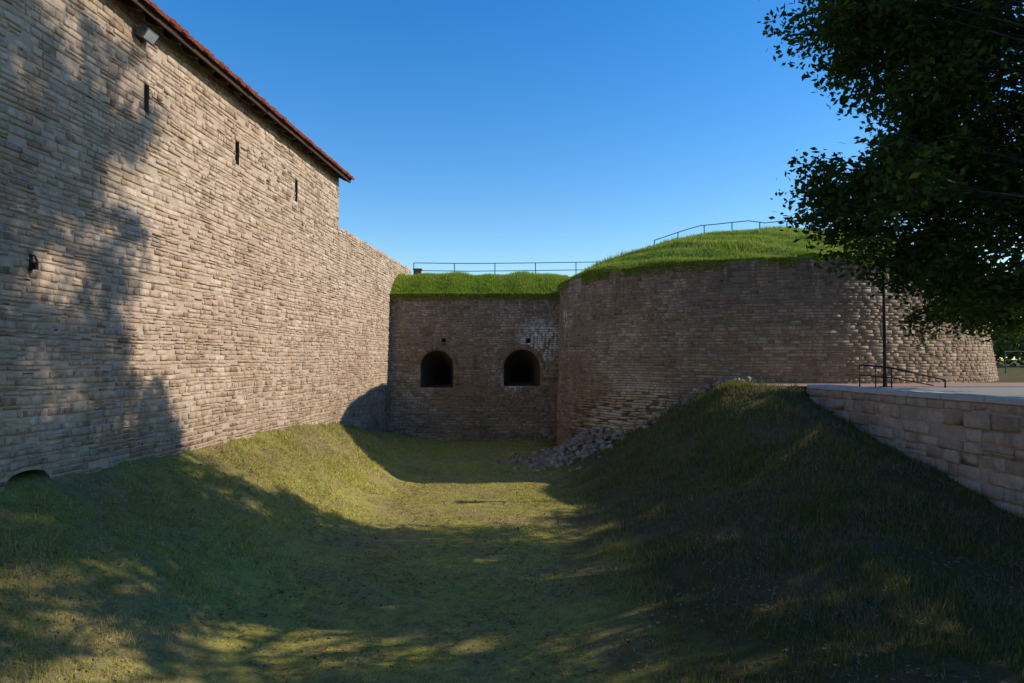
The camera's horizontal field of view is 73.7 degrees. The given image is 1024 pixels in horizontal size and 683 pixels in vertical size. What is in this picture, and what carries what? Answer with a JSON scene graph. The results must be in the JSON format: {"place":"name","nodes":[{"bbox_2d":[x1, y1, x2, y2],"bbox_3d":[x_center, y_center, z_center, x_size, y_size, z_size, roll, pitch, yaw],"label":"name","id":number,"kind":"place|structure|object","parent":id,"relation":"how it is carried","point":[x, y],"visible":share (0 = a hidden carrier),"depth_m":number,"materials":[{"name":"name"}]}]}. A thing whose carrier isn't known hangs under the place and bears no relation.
{"place":"outdoors","nodes":[
{"label":"outdoors","id":0,"kind":"place"},
{"bbox_2d":[390,269,570,295],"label":"rampart turf","id":1,"kind":"structure","parent":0,"point":[482,285],"depth_m":30.47,"materials":[{"name":"green plant"}]},
{"bbox_2d":[414,268,422,274],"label":"stone pier","id":2,"kind":"structure","parent":1,"relation":"on","point":[416,272],"depth_m":32.52,"materials":[{"name":"grey stone"}]},
{"bbox_2d":[390,292,559,300],"bbox_3d":[-1.450,-1.988,29.959,7.846,0.451,0.234,0,-2,0],"label":"hanging grass curtain","id":3,"kind":"object","parent":1,"relation":"hanging from","point":[443,295],"visible":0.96,"depth_m":29.95,"materials":[{"name":"green plant"}]},
{"bbox_2d":[413,262,584,273],"bbox_3d":[-0.109,-3.107,31.996,9.019,1.288,0.043,0,-2,0],"label":"metal railing","id":4,"kind":"object","parent":1,"relation":"on","point":[535,270],"visible":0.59,"depth_m":31.99,"materials":[{"name":"grey metal"}]},
{"bbox_2d":[0,360,1023,682],"bbox_3d":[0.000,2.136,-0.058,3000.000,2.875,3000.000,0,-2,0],"label":"ground","id":5,"kind":"structure","parent":0,"point":[214,656],"depth_m":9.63,"materials":[{"name":"green plant"}]},
{"bbox_2d":[5,469,48,483],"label":"drain arch","id":6,"kind":"structure","parent":5,"relation":"on","point":[40,472],"depth_m":9.97,"materials":[{"name":"grey stone"}]},
{"bbox_2d":[0,0,338,491],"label":"masonry","id":7,"kind":"object","parent":5,"relation":"on","point":[115,20],"visible":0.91,"depth_m":12.27,"materials":[{"name":"stone"}]},
{"bbox_2d":[28,254,38,270],"bbox_3d":[-6.779,-1.119,9.667,0.137,0.240,0.064,0,-2,0],"label":"wall bracket","id":8,"kind":"object","parent":7,"relation":"attached to","point":[33,265],"depth_m":9.65,"materials":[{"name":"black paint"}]},
{"bbox_2d":[144,85,148,114],"bbox_3d":[-6.949,-4.420,12.446,0.600,0.570,0.140,0,-2,4],"label":"arrow slit","id":9,"kind":"object","parent":7,"relation":"in","point":[146,99],"visible":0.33,"depth_m":12.50,"materials":[{"name":"black"}]},
{"bbox_2d":[134,23,159,45],"bbox_3d":[-6.523,-5.482,12.194,0.298,0.260,0.408,0,-2,0],"label":"floodlight","id":10,"kind":"object","parent":7,"relation":"attached to","point":[147,34],"visible":1,"depth_m":12.10,"materials":[{"name":"grey metal"}]},
{"bbox_2d":[0,0,338,488],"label":"mortar","id":11,"kind":"object","parent":7,"relation":"attached to","point":[158,56],"visible":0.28,"depth_m":12.28,"materials":[{"name":"beige concrete"}]},
{"bbox_2d":[235,140,238,164],"bbox_3d":[-6.695,-4.421,15.917,0.600,0.600,0.180,0,-2,4],"label":"arrow slit","id":12,"kind":"object","parent":7,"relation":"in","point":[237,153],"visible":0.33,"depth_m":15.99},
{"bbox_2d":[143,0,353,179],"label":"roof","id":13,"kind":"structure","parent":7,"relation":"on","point":[176,25],"depth_m":14.81,"materials":[{"name":"ceramic"}]},
{"bbox_2d":[122,0,351,182],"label":"roof timber","id":14,"kind":"object","parent":13,"relation":"attached to","point":[157,20],"visible":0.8,"depth_m":14.80,"materials":[{"name":"brown wood"}]},
{"bbox_2d":[295,181,297,201],"bbox_3d":[-6.436,-4.296,19.445,0.600,0.640,0.180,0,-2,4],"label":"arrow slit","id":15,"kind":"object","parent":7,"relation":"in","point":[296,187],"visible":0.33,"depth_m":19.52,"materials":[{"name":"black"}]},
{"bbox_2d":[337,228,410,432],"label":"lower stone wall","id":16,"kind":"structure","parent":5,"relation":"on","point":[353,358],"depth_m":26.05,"materials":[{"name":"stone"}]},
{"bbox_2d":[337,230,409,431],"bbox_3d":[-5.470,0.531,28.497,0.001,8.480,11.029,0,-2,4],"label":"mortar","id":17,"kind":"object","parent":16,"relation":"attached to","point":[348,318],"visible":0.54,"depth_m":26.11,"materials":[{"name":"beige concrete"}]},
{"bbox_2d":[390,294,559,440],"bbox_3d":[-1.427,1.299,30.000,8.052,6.854,0.111,0,-2,0],"label":"masonry","id":18,"kind":"object","parent":5,"relation":"on","point":[425,432],"visible":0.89,"depth_m":29.96,"materials":[{"name":"brown stone"}]},
{"bbox_2d":[421,350,452,387],"bbox_3d":[-3.290,1.242,31.078,1.440,1.638,2.200,0,-2,0],"label":"gun port","id":19,"kind":"object","parent":18,"relation":"on","point":[431,361],"visible":1,"depth_m":30.91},
{"bbox_2d":[434,363,530,382],"bbox_3d":[-1.403,1.499,32.171,4.566,0.958,0.001,0,-2,0],"label":"window","id":20,"kind":"structure","parent":19,"relation":"attached to","point":[521,372],"depth_m":32.17,"materials":[{"name":"black"}]},
{"bbox_2d":[416,346,457,366],"bbox_3d":[-3.297,0.665,30.013,1.855,0.920,0.080,0,-2,0],"label":"arch ring","id":21,"kind":"object","parent":18,"relation":"attached to","point":[435,349],"visible":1,"depth_m":29.99,"materials":[{"name":"brick"}]},
{"bbox_2d":[390,295,559,440],"bbox_3d":[-1.434,1.321,29.981,8.040,6.780,0.001,0,-2,0],"label":"mortar","id":22,"kind":"object","parent":18,"relation":"attached to","point":[487,360],"visible":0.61,"depth_m":29.99,"materials":[{"name":"grey concrete"}]},
{"bbox_2d":[442,338,529,342],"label":"putlog holes","id":23,"kind":"object","parent":18,"relation":"attached to","point":[527,340],"visible":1,"depth_m":30.01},
{"bbox_2d":[504,350,539,385],"bbox_3d":[0.440,1.183,31.079,1.600,1.597,2.200,0,-2,0],"label":"gun port","id":24,"kind":"object","parent":18,"relation":"on","point":[529,359],"visible":1,"depth_m":30.86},
{"bbox_2d":[499,345,544,367],"bbox_3d":[0.455,0.667,30.014,2.021,1.033,0.079,0,-2,0],"label":"arch ring","id":25,"kind":"object","parent":18,"relation":"attached to","point":[521,348],"visible":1,"depth_m":29.99,"materials":[{"name":"brick"}]},
{"bbox_2d":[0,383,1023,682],"bbox_3d":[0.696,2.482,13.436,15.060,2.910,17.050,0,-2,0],"label":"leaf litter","id":26,"kind":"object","parent":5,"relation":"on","point":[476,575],"visible":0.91,"depth_m":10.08,"materials":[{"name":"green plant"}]},
{"bbox_2d":[495,376,752,471],"bbox_3d":[2.698,2.686,22.223,4.495,3.239,9.085,1,-2,-38],"label":"rubble pile","id":27,"kind":"object","parent":5,"relation":"on","point":[587,442],"visible":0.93,"depth_m":22.61,"materials":[{"name":"stone"}]},
{"bbox_2d":[556,223,998,445],"bbox_3d":[10.301,0.102,28.023,16.920,9.311,16.358,0,-2,0],"label":"round bastion","id":28,"kind":"object","parent":5,"relation":"on","point":[647,332],"visible":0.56,"depth_m":21.42,"materials":[{"name":"brown stone"}]},
{"bbox_2d":[654,220,824,244],"bbox_3d":[10.397,-4.128,28.337,8.756,1.614,1.135,0,-2,6],"label":"metal railing","id":29,"kind":"object","parent":28,"relation":"on","point":[725,223],"visible":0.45,"depth_m":28.00,"materials":[{"name":"grey metal"}]},
{"bbox_2d":[878,256,890,386],"bbox_3d":[9.660,-0.551,17.721,0.361,3.460,0.380,0,-2,0],"label":"street lamp","id":30,"kind":"object","parent":5,"relation":"on","point":[884,339],"visible":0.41,"depth_m":17.68,"materials":[{"name":"black metal"}]},
{"bbox_2d":[755,383,1023,386],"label":"footpath","id":31,"kind":"structure","parent":5,"relation":"on","point":[951,385],"depth_m":19.32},
{"bbox_2d":[757,0,1023,353],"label":"deciduous tree","id":32,"kind":"object","parent":5,"relation":"on","point":[936,160],"visible":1,"depth_m":11.24,"materials":[{"name":"green plant"}]},
{"bbox_2d":[808,389,1023,518],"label":"ashlar","id":33,"kind":"object","parent":5,"relation":"on","point":[970,419],"visible":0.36,"depth_m":12.46,"materials":[{"name":"stone"}]},
{"bbox_2d":[806,388,1023,506],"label":"mortar","id":34,"kind":"object","parent":33,"relation":"attached to","point":[948,431],"visible":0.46,"depth_m":12.87,"materials":[{"name":"grey concrete"}]},
{"bbox_2d":[807,384,1023,405],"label":"coping slabs","id":35,"kind":"structure","parent":33,"relation":"on","point":[1007,400],"depth_m":13.36,"materials":[{"name":"stone"}]},
{"bbox_2d":[989,316,1023,365],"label":"distant trees","id":36,"kind":"object","parent":5,"relation":"on","point":[1000,347],"visible":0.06,"depth_m":70.28,"materials":[{"name":"green plant"}]},
{"bbox_2d":[1004,350,1023,372],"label":"metal fence","id":37,"kind":"object","parent":5,"relation":"on","point":[1005,351],"visible":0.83,"depth_m":35.96,"materials":[{"name":"black metal"}]},
{"bbox_2d":[150,0,1023,359],"label":"sky","id":38,"kind":"structure","parent":0,"point":[522,134],"materials":[{"name":"blue"}]},
{"bbox_2d":[873,387,1023,396],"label":"pavement","id":39,"kind":"structure","parent":0,"point":[1008,391],"depth_m":15.66,"materials":[{"name":"grey concrete"}]},
{"bbox_2d":[859,364,945,387],"bbox_3d":[9.825,0.865,17.183,2.198,0.600,0.048,0,-2,0],"label":"handrail","id":40,"kind":"object","parent":39,"relation":"on","point":[890,368],"visible":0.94,"depth_m":17.17,"materials":[{"name":"black metal"}]},
{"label":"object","id":41,"kind":"object","parent":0,"visible":0},
{"bbox_2d":[339,226,409,269],"bbox_3d":[-6.415,-3.721,28.615,1.894,0.179,11.140,0,-2,4],"label":"coping","id":42,"kind":"object","parent":41,"relation":"on","point":[374,248],"visible":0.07,"depth_m":28.09,"materials":[{"name":"stone"}]}
]}

